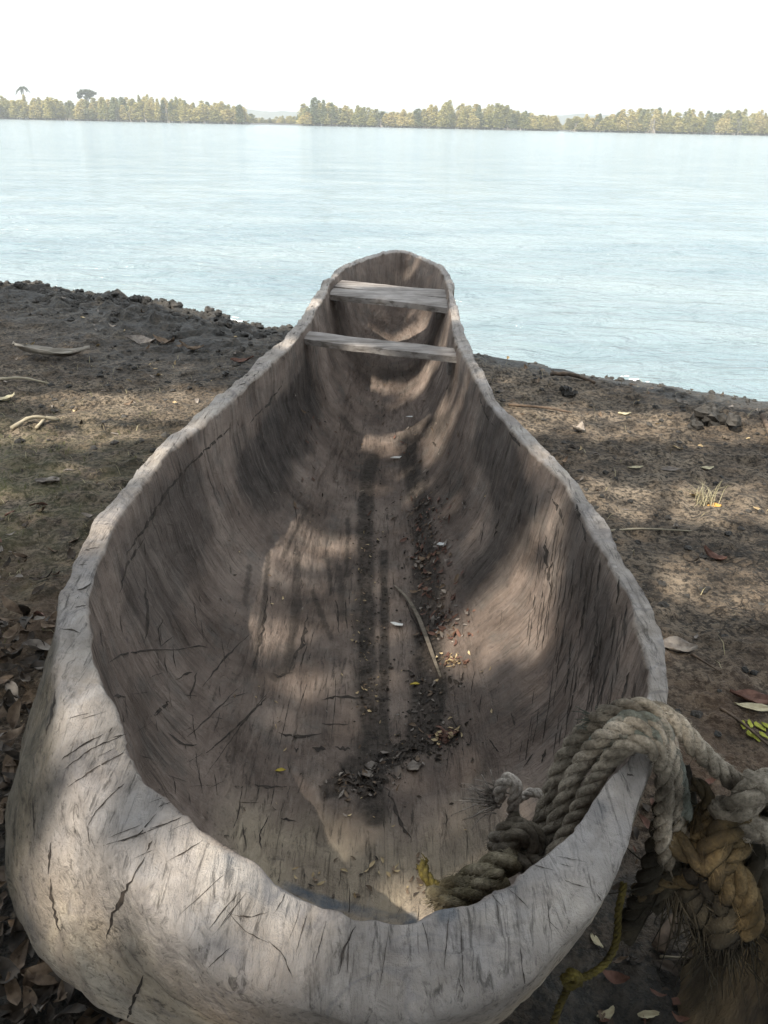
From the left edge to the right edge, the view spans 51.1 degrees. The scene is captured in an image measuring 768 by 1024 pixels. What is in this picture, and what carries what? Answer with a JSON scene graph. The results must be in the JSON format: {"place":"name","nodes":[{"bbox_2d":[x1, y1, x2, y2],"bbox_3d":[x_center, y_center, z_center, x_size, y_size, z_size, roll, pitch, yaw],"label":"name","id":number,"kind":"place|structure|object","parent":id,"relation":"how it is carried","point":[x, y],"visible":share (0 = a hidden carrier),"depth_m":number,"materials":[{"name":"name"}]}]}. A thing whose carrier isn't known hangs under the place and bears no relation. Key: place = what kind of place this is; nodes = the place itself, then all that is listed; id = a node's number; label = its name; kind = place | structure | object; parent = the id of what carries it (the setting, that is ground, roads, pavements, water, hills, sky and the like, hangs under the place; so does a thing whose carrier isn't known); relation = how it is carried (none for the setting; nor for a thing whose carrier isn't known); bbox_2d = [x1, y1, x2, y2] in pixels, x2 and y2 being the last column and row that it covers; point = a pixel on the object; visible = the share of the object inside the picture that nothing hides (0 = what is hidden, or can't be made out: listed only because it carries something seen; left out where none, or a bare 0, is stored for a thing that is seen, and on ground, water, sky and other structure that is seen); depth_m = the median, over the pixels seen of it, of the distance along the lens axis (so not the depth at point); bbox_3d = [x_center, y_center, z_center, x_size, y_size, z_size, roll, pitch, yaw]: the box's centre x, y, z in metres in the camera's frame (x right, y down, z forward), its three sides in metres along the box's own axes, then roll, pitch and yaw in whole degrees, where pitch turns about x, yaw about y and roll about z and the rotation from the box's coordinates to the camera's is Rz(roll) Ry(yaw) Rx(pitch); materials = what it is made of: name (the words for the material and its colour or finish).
{"place":"outdoors","nodes":[
{"label":"outdoors","id":0,"kind":"place"},
{"bbox_2d":[0,119,767,401],"bbox_3d":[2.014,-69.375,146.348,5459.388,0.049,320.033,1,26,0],"label":"water","id":1,"kind":"structure","parent":0,"point":[643,257],"depth_m":11.06,"materials":[{"name":"liquid"}]},
{"bbox_2d":[0,103,8,118],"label":"mangrove tree","id":2,"kind":"object","parent":1,"relation":"on","point":[4,105],"visible":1,"depth_m":272.36,"materials":[{"name":"green plant"}]},
{"bbox_2d":[8,100,19,118],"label":"mangrove tree","id":3,"kind":"object","parent":1,"relation":"on","point":[13,110],"visible":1,"depth_m":272.05,"materials":[{"name":"green plant"}]},
{"bbox_2d":[9,102,30,119],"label":"mangrove tree","id":4,"kind":"object","parent":1,"relation":"on","point":[22,112],"visible":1,"depth_m":273.17,"materials":[{"name":"green plant"}]},
{"bbox_2d":[28,102,43,119],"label":"mangrove tree","id":5,"kind":"object","parent":1,"relation":"on","point":[34,107],"visible":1,"depth_m":272.79,"materials":[{"name":"green plant"}]},
{"bbox_2d":[43,97,65,119],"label":"mangrove tree","id":6,"kind":"object","parent":1,"relation":"on","point":[48,109],"visible":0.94,"depth_m":271.24,"materials":[{"name":"green plant"}]},
{"bbox_2d":[52,99,65,119],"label":"mangrove tree","id":7,"kind":"object","parent":1,"relation":"on","point":[57,104],"visible":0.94,"depth_m":271.67,"materials":[{"name":"green plant"}]},
{"bbox_2d":[72,101,85,120],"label":"mangrove tree","id":8,"kind":"object","parent":1,"relation":"on","point":[78,112],"visible":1,"depth_m":271.27,"materials":[{"name":"green plant"}]},
{"bbox_2d":[81,101,96,120],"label":"mangrove tree","id":9,"kind":"object","parent":1,"relation":"on","point":[86,108],"visible":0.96,"depth_m":274.35,"materials":[{"name":"green plant"}]},
{"bbox_2d":[97,100,111,120],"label":"mangrove tree","id":10,"kind":"object","parent":1,"relation":"on","point":[104,112],"visible":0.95,"depth_m":273.24,"materials":[{"name":"green plant"}]},
{"bbox_2d":[108,97,121,121],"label":"mangrove tree","id":11,"kind":"object","parent":1,"relation":"on","point":[114,110],"visible":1,"depth_m":271.86,"materials":[{"name":"green plant"}]},
{"bbox_2d":[118,97,132,121],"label":"mangrove tree","id":12,"kind":"object","parent":1,"relation":"on","point":[124,103],"visible":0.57,"depth_m":274.38,"materials":[{"name":"green plant"}]},
{"bbox_2d":[118,105,136,121],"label":"mangrove tree","id":13,"kind":"object","parent":1,"relation":"on","point":[125,115],"visible":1,"depth_m":272.66,"materials":[{"name":"green plant"}]},
{"bbox_2d":[130,95,143,121],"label":"mangrove tree","id":14,"kind":"object","parent":1,"relation":"on","point":[139,101],"visible":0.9,"depth_m":272.71,"materials":[{"name":"green plant"}]},
{"bbox_2d":[132,103,153,121],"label":"mangrove tree","id":15,"kind":"object","parent":1,"relation":"on","point":[142,116],"visible":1,"depth_m":272.35,"materials":[{"name":"green plant"}]},
{"bbox_2d":[153,98,162,122],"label":"mangrove tree","id":16,"kind":"object","parent":1,"relation":"on","point":[157,115],"visible":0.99,"depth_m":272.45,"materials":[{"name":"green plant"}]},
{"bbox_2d":[159,97,170,122],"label":"mangrove tree","id":17,"kind":"object","parent":1,"relation":"on","point":[166,106],"visible":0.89,"depth_m":274.15,"materials":[{"name":"green plant"}]},
{"bbox_2d":[160,100,175,122],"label":"mangrove tree","id":18,"kind":"object","parent":1,"relation":"on","point":[162,109],"visible":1,"depth_m":273.51,"materials":[{"name":"green plant"}]},
{"bbox_2d":[169,97,180,122],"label":"mangrove tree","id":19,"kind":"object","parent":1,"relation":"on","point":[175,102],"visible":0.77,"depth_m":274.00,"materials":[{"name":"green plant"}]},
{"bbox_2d":[177,98,186,122],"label":"mangrove tree","id":20,"kind":"object","parent":1,"relation":"on","point":[181,105],"visible":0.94,"depth_m":272.52,"materials":[{"name":"green plant"}]},
{"bbox_2d":[178,104,197,122],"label":"mangrove tree","id":21,"kind":"object","parent":1,"relation":"on","point":[188,113],"visible":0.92,"depth_m":271.79,"materials":[{"name":"green plant"}]},
{"bbox_2d":[191,103,211,123],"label":"mangrove tree","id":22,"kind":"object","parent":1,"relation":"on","point":[202,114],"visible":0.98,"depth_m":271.38,"materials":[{"name":"green plant"}]},
{"bbox_2d":[205,109,224,123],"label":"mangrove tree","id":23,"kind":"object","parent":1,"relation":"on","point":[215,117],"visible":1,"depth_m":272.06,"materials":[{"name":"green plant"}]},
{"bbox_2d":[212,101,226,123],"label":"mangrove tree","id":24,"kind":"object","parent":1,"relation":"on","point":[217,106],"visible":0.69,"depth_m":274.79,"materials":[{"name":"green plant"}]},
{"bbox_2d":[218,109,232,123],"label":"mangrove tree","id":25,"kind":"object","parent":1,"relation":"on","point":[227,116],"visible":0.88,"depth_m":272.97,"materials":[{"name":"green plant"}]},
{"bbox_2d":[231,104,244,123],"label":"mangrove tree","id":26,"kind":"object","parent":1,"relation":"on","point":[238,110],"visible":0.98,"depth_m":272.03,"materials":[{"name":"green plant"}]},
{"bbox_2d":[232,107,250,123],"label":"mangrove tree","id":27,"kind":"object","parent":1,"relation":"on","point":[246,115],"visible":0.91,"depth_m":274.20,"materials":[{"name":"green plant"}]},
{"bbox_2d":[295,112,314,125],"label":"mangrove tree","id":28,"kind":"object","parent":1,"relation":"on","point":[303,120],"visible":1,"depth_m":272.13,"materials":[{"name":"green plant"}]},
{"bbox_2d":[303,97,320,125],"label":"mangrove tree","id":29,"kind":"object","parent":1,"relation":"on","point":[313,109],"visible":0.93,"depth_m":272.12,"materials":[{"name":"green plant"}]},
{"bbox_2d":[316,100,337,125],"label":"mangrove tree","id":30,"kind":"object","parent":1,"relation":"on","point":[322,111],"visible":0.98,"depth_m":271.93,"materials":[{"name":"green plant"}]},
{"bbox_2d":[321,106,334,125],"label":"mangrove tree","id":31,"kind":"object","parent":1,"relation":"on","point":[329,119],"visible":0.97,"depth_m":273.02,"materials":[{"name":"green plant"}]},
{"bbox_2d":[332,110,349,125],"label":"mangrove tree","id":32,"kind":"object","parent":1,"relation":"on","point":[345,117],"visible":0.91,"depth_m":274.18,"materials":[{"name":"green plant"}]},
{"bbox_2d":[350,105,366,126],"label":"mangrove tree","id":33,"kind":"object","parent":1,"relation":"on","point":[358,115],"visible":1,"depth_m":272.25,"materials":[{"name":"green plant"}]},
{"bbox_2d":[366,113,377,126],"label":"mangrove tree","id":34,"kind":"object","parent":1,"relation":"on","point":[370,122],"visible":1,"depth_m":272.66,"materials":[{"name":"green plant"}]},
{"bbox_2d":[382,112,397,127],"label":"mangrove tree","id":35,"kind":"object","parent":1,"relation":"on","point":[390,118],"visible":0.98,"depth_m":273.37,"materials":[{"name":"green plant"}]},
{"bbox_2d":[395,109,408,127],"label":"mangrove tree","id":36,"kind":"object","parent":1,"relation":"on","point":[400,120],"visible":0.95,"depth_m":272.09,"materials":[{"name":"green plant"}]},
{"bbox_2d":[404,114,418,127],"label":"mangrove tree","id":37,"kind":"object","parent":1,"relation":"on","point":[410,122],"visible":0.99,"depth_m":271.82,"materials":[{"name":"green plant"}]},
{"bbox_2d":[409,108,423,127],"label":"mangrove tree","id":38,"kind":"object","parent":1,"relation":"on","point":[416,112],"visible":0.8,"depth_m":271.68,"materials":[{"name":"green plant"}]},
{"bbox_2d":[417,107,437,127],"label":"mangrove tree","id":39,"kind":"object","parent":1,"relation":"on","point":[427,122],"visible":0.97,"depth_m":272.13,"materials":[{"name":"green plant"}]},
{"bbox_2d":[421,104,437,128],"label":"mangrove tree","id":40,"kind":"object","parent":1,"relation":"on","point":[430,107],"visible":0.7,"depth_m":272.47,"materials":[{"name":"green plant"}]},
{"bbox_2d":[435,105,447,128],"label":"mangrove tree","id":41,"kind":"object","parent":1,"relation":"on","point":[441,117],"visible":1,"depth_m":270.86,"materials":[{"name":"green plant"}]},
{"bbox_2d":[443,100,453,128],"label":"mangrove tree","id":42,"kind":"object","parent":1,"relation":"on","point":[448,105],"visible":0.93,"depth_m":271.94,"materials":[{"name":"green plant"}]},
{"bbox_2d":[456,105,476,128],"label":"mangrove tree","id":43,"kind":"object","parent":1,"relation":"on","point":[464,112],"visible":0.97,"depth_m":271.53,"materials":[{"name":"green plant"}]},
{"bbox_2d":[466,110,480,128],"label":"mangrove tree","id":44,"kind":"object","parent":1,"relation":"on","point":[476,121],"visible":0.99,"depth_m":271.36,"materials":[{"name":"green plant"}]},
{"bbox_2d":[482,103,509,129],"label":"mangrove tree","id":45,"kind":"object","parent":1,"relation":"on","point":[490,117],"visible":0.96,"depth_m":272.06,"materials":[{"name":"green plant"}]},
{"bbox_2d":[491,104,507,129],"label":"mangrove tree","id":46,"kind":"object","parent":1,"relation":"on","point":[497,119],"visible":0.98,"depth_m":271.76,"materials":[{"name":"green plant"}]},
{"bbox_2d":[505,113,521,129],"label":"mangrove tree","id":47,"kind":"object","parent":1,"relation":"on","point":[513,120],"visible":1,"depth_m":271.73,"materials":[{"name":"green plant"}]},
{"bbox_2d":[511,111,532,130],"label":"mangrove tree","id":48,"kind":"object","parent":1,"relation":"on","point":[523,124],"visible":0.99,"depth_m":270.72,"materials":[{"name":"green plant"}]},
{"bbox_2d":[527,113,538,130],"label":"mangrove tree","id":49,"kind":"object","parent":1,"relation":"on","point":[535,123],"visible":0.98,"depth_m":271.06,"materials":[{"name":"green plant"}]},
{"bbox_2d":[542,115,552,130],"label":"mangrove tree","id":50,"kind":"object","parent":1,"relation":"on","point":[546,124],"visible":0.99,"depth_m":273.46,"materials":[{"name":"green plant"}]},
{"bbox_2d":[547,115,559,130],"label":"mangrove tree","id":51,"kind":"object","parent":1,"relation":"on","point":[553,123],"visible":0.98,"depth_m":273.18,"materials":[{"name":"green plant"}]},
{"bbox_2d":[565,117,588,131],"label":"mangrove tree","id":52,"kind":"object","parent":1,"relation":"on","point":[569,124],"visible":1,"depth_m":272.23,"materials":[{"name":"green plant"}]},
{"bbox_2d":[582,114,593,131],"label":"mangrove tree","id":53,"kind":"object","parent":1,"relation":"on","point":[586,120],"visible":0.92,"depth_m":272.36,"materials":[{"name":"green plant"}]},
{"bbox_2d":[596,116,618,131],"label":"mangrove tree","id":54,"kind":"object","parent":1,"relation":"on","point":[606,123],"visible":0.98,"depth_m":272.17,"materials":[{"name":"green plant"}]},
{"bbox_2d":[616,109,637,132],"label":"mangrove tree","id":55,"kind":"object","parent":1,"relation":"on","point":[630,123],"visible":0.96,"depth_m":272.14,"materials":[{"name":"green plant"}]},
{"bbox_2d":[639,109,649,132],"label":"mangrove tree","id":56,"kind":"object","parent":1,"relation":"on","point":[645,119],"visible":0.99,"depth_m":274.31,"materials":[{"name":"green plant"}]},
{"bbox_2d":[648,109,662,132],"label":"mangrove tree","id":57,"kind":"object","parent":1,"relation":"on","point":[654,122],"visible":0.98,"depth_m":271.92,"materials":[{"name":"green plant"}]},
{"bbox_2d":[655,116,669,132],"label":"mangrove tree","id":58,"kind":"object","parent":1,"relation":"on","point":[664,126],"visible":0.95,"depth_m":272.67,"materials":[{"name":"green plant"}]},
{"bbox_2d":[664,109,673,133],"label":"mangrove tree","id":59,"kind":"object","parent":1,"relation":"on","point":[668,117],"visible":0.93,"depth_m":272.90,"materials":[{"name":"green plant"}]},
{"bbox_2d":[667,113,682,133],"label":"mangrove tree","id":60,"kind":"object","parent":1,"relation":"on","point":[675,122],"visible":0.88,"depth_m":273.17,"materials":[{"name":"green plant"}]},
{"bbox_2d":[680,108,692,133],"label":"mangrove tree","id":61,"kind":"object","parent":1,"relation":"on","point":[688,117],"visible":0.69,"depth_m":273.71,"materials":[{"name":"green plant"}]},
{"bbox_2d":[681,117,704,133],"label":"mangrove tree","id":62,"kind":"object","parent":1,"relation":"on","point":[694,126],"visible":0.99,"depth_m":271.68,"materials":[{"name":"green plant"}]},
{"bbox_2d":[704,112,715,134],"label":"mangrove tree","id":63,"kind":"object","parent":1,"relation":"on","point":[710,124],"visible":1,"depth_m":271.82,"materials":[{"name":"green plant"}]},
{"bbox_2d":[715,113,733,134],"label":"mangrove tree","id":64,"kind":"object","parent":1,"relation":"on","point":[726,124],"visible":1,"depth_m":271.65,"materials":[{"name":"green plant"}]},
{"bbox_2d":[728,108,750,134],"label":"mangrove tree","id":65,"kind":"object","parent":1,"relation":"on","point":[744,120],"visible":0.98,"depth_m":273.13,"materials":[{"name":"green plant"}]},
{"bbox_2d":[745,114,757,134],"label":"mangrove tree","id":66,"kind":"object","parent":1,"relation":"on","point":[754,125],"visible":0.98,"depth_m":274.25,"materials":[{"name":"green plant"}]},
{"bbox_2d":[751,109,763,135],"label":"mangrove tree","id":67,"kind":"object","parent":1,"relation":"on","point":[759,115],"visible":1,"depth_m":273.19,"materials":[{"name":"green plant"}]},
{"bbox_2d":[0,118,767,1023],"bbox_3d":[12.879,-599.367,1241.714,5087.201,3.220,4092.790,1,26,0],"label":"ground","id":68,"kind":"structure","parent":0,"point":[738,576],"depth_m":2.85,"materials":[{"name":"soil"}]},
{"bbox_2d":[0,376,48,383],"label":"stick","id":69,"kind":"object","parent":68,"relation":"on","point":[13,377],"visible":1,"depth_m":3.82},
{"bbox_2d":[10,415,57,429],"bbox_3d":[-1.441,-0.376,3.303,0.194,0.040,0.032,-20,33,-37],"label":"stick","id":70,"kind":"object","parent":68,"relation":"on","point":[18,423],"visible":1,"depth_m":3.29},
{"bbox_2d":[34,476,60,481],"bbox_3d":[-1.166,-0.111,2.785,0.090,0.015,0.043,1,26,0],"label":"dry leaf","id":71,"kind":"object","parent":68,"relation":"on","point":[50,479],"visible":1,"depth_m":2.79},
{"bbox_2d":[12,341,90,356],"bbox_3d":[-1.752,-0.845,4.193,0.440,0.062,0.097,4,26,5],"label":"palm sheath","id":72,"kind":"object","parent":68,"relation":"on","point":[46,350],"visible":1,"depth_m":4.20,"materials":[{"name":"plant"}]},
{"bbox_2d":[76,89,96,119],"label":"umbrella tree","id":73,"kind":"object","parent":68,"relation":"on","point":[88,93],"visible":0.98,"depth_m":286.07,"materials":[{"name":"green plant"}]},
{"bbox_2d":[124,334,156,343],"bbox_3d":[-1.373,-0.988,4.582,0.210,0.047,0.070,8,27,15],"label":"dry leaf","id":74,"kind":"object","parent":68,"relation":"on","point":[139,339],"visible":0.95,"depth_m":4.59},
{"bbox_2d":[130,294,151,304],"bbox_3d":[-1.725,-1.503,5.714,0.153,0.093,0.104,1,26,0],"label":"mud clod","id":75,"kind":"object","parent":68,"relation":"on","point":[142,298],"visible":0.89,"depth_m":5.69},
{"bbox_2d":[162,299,182,308],"bbox_3d":[-1.444,-1.408,5.500,0.126,0.093,0.105,12,28,22],"label":"mud clod","id":76,"kind":"object","parent":68,"relation":"on","point":[172,303],"visible":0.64,"depth_m":5.47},
{"bbox_2d":[5,250,667,1023],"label":"dugout canoe","id":77,"kind":"object","parent":68,"relation":"on","point":[143,888],"visible":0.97,"depth_m":1.42,"materials":[{"name":"grey wood"}]},
{"bbox_2d":[211,384,503,897],"bbox_3d":[-0.050,-0.085,2.288,0.648,0.300,2.495,1,26,0],"label":"leaf debris","id":78,"kind":"object","parent":77,"relation":"in","point":[444,735],"visible":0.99,"depth_m":1.69,"materials":[{"name":"plant"}]},
{"bbox_2d":[337,459,483,790],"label":"soil","id":79,"kind":"structure","parent":77,"relation":"in","point":[409,711],"depth_m":1.61,"materials":[{"name":"soil"}]},
{"bbox_2d":[406,760,421,769],"bbox_3d":[0.055,0.463,1.462,0.024,0.009,0.025,13,28,24],"label":"round leaf","id":80,"kind":"object","parent":77,"relation":"in","point":[413,765],"visible":1,"depth_m":1.46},
{"bbox_2d":[394,585,441,677],"bbox_3d":[0.081,0.265,1.863,0.024,0.024,0.415,-5,26,-12],"label":"blade leaf","id":81,"kind":"object","parent":77,"relation":"on","point":[421,624],"visible":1,"depth_m":1.83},
{"bbox_2d":[416,695,767,1009],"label":"mooring rope","id":82,"kind":"object","parent":77,"relation":"attached to","point":[695,858],"visible":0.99,"depth_m":0.96,"materials":[{"name":"fabric"}]},
{"bbox_2d":[550,881,626,1023],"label":"yellow cord","id":83,"kind":"object","parent":82,"relation":"hanging from","point":[572,979],"visible":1,"depth_m":0.99,"materials":[{"name":"fabric"}]},
{"bbox_2d":[0,296,767,1023],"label":"leaf litter","id":84,"kind":"object","parent":68,"relation":"on","point":[40,982],"visible":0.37,"depth_m":1.27,"materials":[{"name":"plant"}]},
{"bbox_2d":[0,280,767,736],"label":"mud clods","id":85,"kind":"object","parent":68,"relation":"on","point":[114,298],"visible":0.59,"depth_m":4.23,"materials":[{"name":"soil"}]},
{"bbox_2d":[508,403,571,412],"bbox_3d":[0.700,-0.465,3.602,0.293,0.025,0.018,14,29,24],"label":"stick","id":86,"kind":"object","parent":68,"relation":"on","point":[527,405],"visible":1,"depth_m":3.61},
{"bbox_2d":[559,385,577,396],"bbox_3d":[0.884,-0.572,3.840,0.095,0.073,0.063,1,26,0],"label":"mud clod","id":87,"kind":"object","parent":68,"relation":"on","point":[566,391],"visible":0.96,"depth_m":3.82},
{"bbox_2d":[550,371,595,383],"bbox_3d":[0.957,-0.684,4.106,0.043,0.073,0.338,-11,28,-24],"label":"stick","id":88,"kind":"object","parent":68,"relation":"on","point":[565,373],"visible":0.94,"depth_m":4.07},
{"bbox_2d":[597,1006,614,1018],"bbox_3d":[0.326,0.732,1.171,0.032,0.006,0.013,-10,28,-23],"label":"leaflet","id":89,"kind":"object","parent":68,"relation":"on","point":[609,1012],"visible":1,"depth_m":1.17,"materials":[{"name":"beige plant"}]},
{"bbox_2d":[637,1010,658,1018],"bbox_3d":[0.382,0.725,1.160,0.031,0.009,0.012,1,26,0],"label":"leaflet","id":90,"kind":"object","parent":68,"relation":"on","point":[647,1014],"visible":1,"depth_m":1.16,"materials":[{"name":"beige plant"}]},
{"bbox_2d":[610,528,690,530],"bbox_3d":[0.838,0.056,2.549,0.287,0.018,0.019,-2,26,-7],"label":"stick","id":91,"kind":"object","parent":68,"relation":"on","point":[650,528],"visible":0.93,"depth_m":2.56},
{"bbox_2d":[651,913,679,953],"bbox_3d":[0.448,0.659,1.264,0.024,0.026,0.075,21,32,35],"label":"dry leaf","id":92,"kind":"object","parent":68,"relation":"on","point":[665,931],"visible":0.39,"depth_m":1.25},
{"bbox_2d":[663,636,697,651],"bbox_3d":[0.712,0.324,1.967,0.101,0.025,0.059,1,26,0],"label":"dry leaf","id":93,"kind":"object","parent":68,"relation":"on","point":[675,643],"visible":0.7,"depth_m":1.97,"materials":[{"name":"plant"}]},
{"bbox_2d":[675,481,728,506],"bbox_3d":[1.105,-0.069,2.772,0.218,0.088,0.157,11,27,19],"label":"grass tuft","id":94,"kind":"object","parent":68,"relation":"on","point":[706,499],"visible":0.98,"depth_m":2.77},
{"bbox_2d":[687,404,741,430],"bbox_3d":[1.414,-0.397,3.459,0.212,0.143,0.173,7,26,11],"label":"mud clod","id":95,"kind":"object","parent":68,"relation":"on","point":[704,415],"visible":0.85,"depth_m":3.43,"materials":[{"name":"soil"}]},
{"bbox_2d":[703,545,727,560],"bbox_3d":[0.997,0.127,2.407,0.033,0.031,0.084,-12,29,-26],"label":"dry leaf","id":96,"kind":"object","parent":68,"relation":"on","point":[710,553],"visible":1,"depth_m":2.42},
{"bbox_2d":[677,914,767,1023],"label":"tree stump","id":97,"kind":"object","parent":68,"relation":"on","point":[730,1009],"visible":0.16,"depth_m":1.10,"materials":[{"name":"wood"}]},
{"bbox_2d":[719,707,767,745],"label":"stick","id":98,"kind":"object","parent":68,"relation":"on","point":[742,723],"visible":1,"depth_m":1.71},
{"bbox_2d":[729,689,767,704],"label":"dry leaf","id":99,"kind":"object","parent":68,"relation":"on","point":[750,695],"visible":1,"depth_m":1.80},
{"bbox_2d":[734,702,767,710],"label":"dry leaf","id":100,"kind":"object","parent":68,"relation":"on","point":[757,706],"visible":1,"depth_m":1.77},
{"bbox_2d":[760,413,767,435],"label":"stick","id":101,"kind":"object","parent":68,"relation":"on","point":[763,416],"visible":0.99,"depth_m":3.47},
{"bbox_2d":[0,0,767,119],"label":"sky","id":102,"kind":"structure","parent":0,"point":[537,57],"materials":[{"name":"white"}]},
{"bbox_2d":[75,105,713,124],"bbox_3d":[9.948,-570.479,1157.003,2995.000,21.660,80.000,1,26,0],"label":"hills","id":103,"kind":"structure","parent":0,"point":[266,115],"depth_m":1129.33,"materials":[{"name":"grey plant"}]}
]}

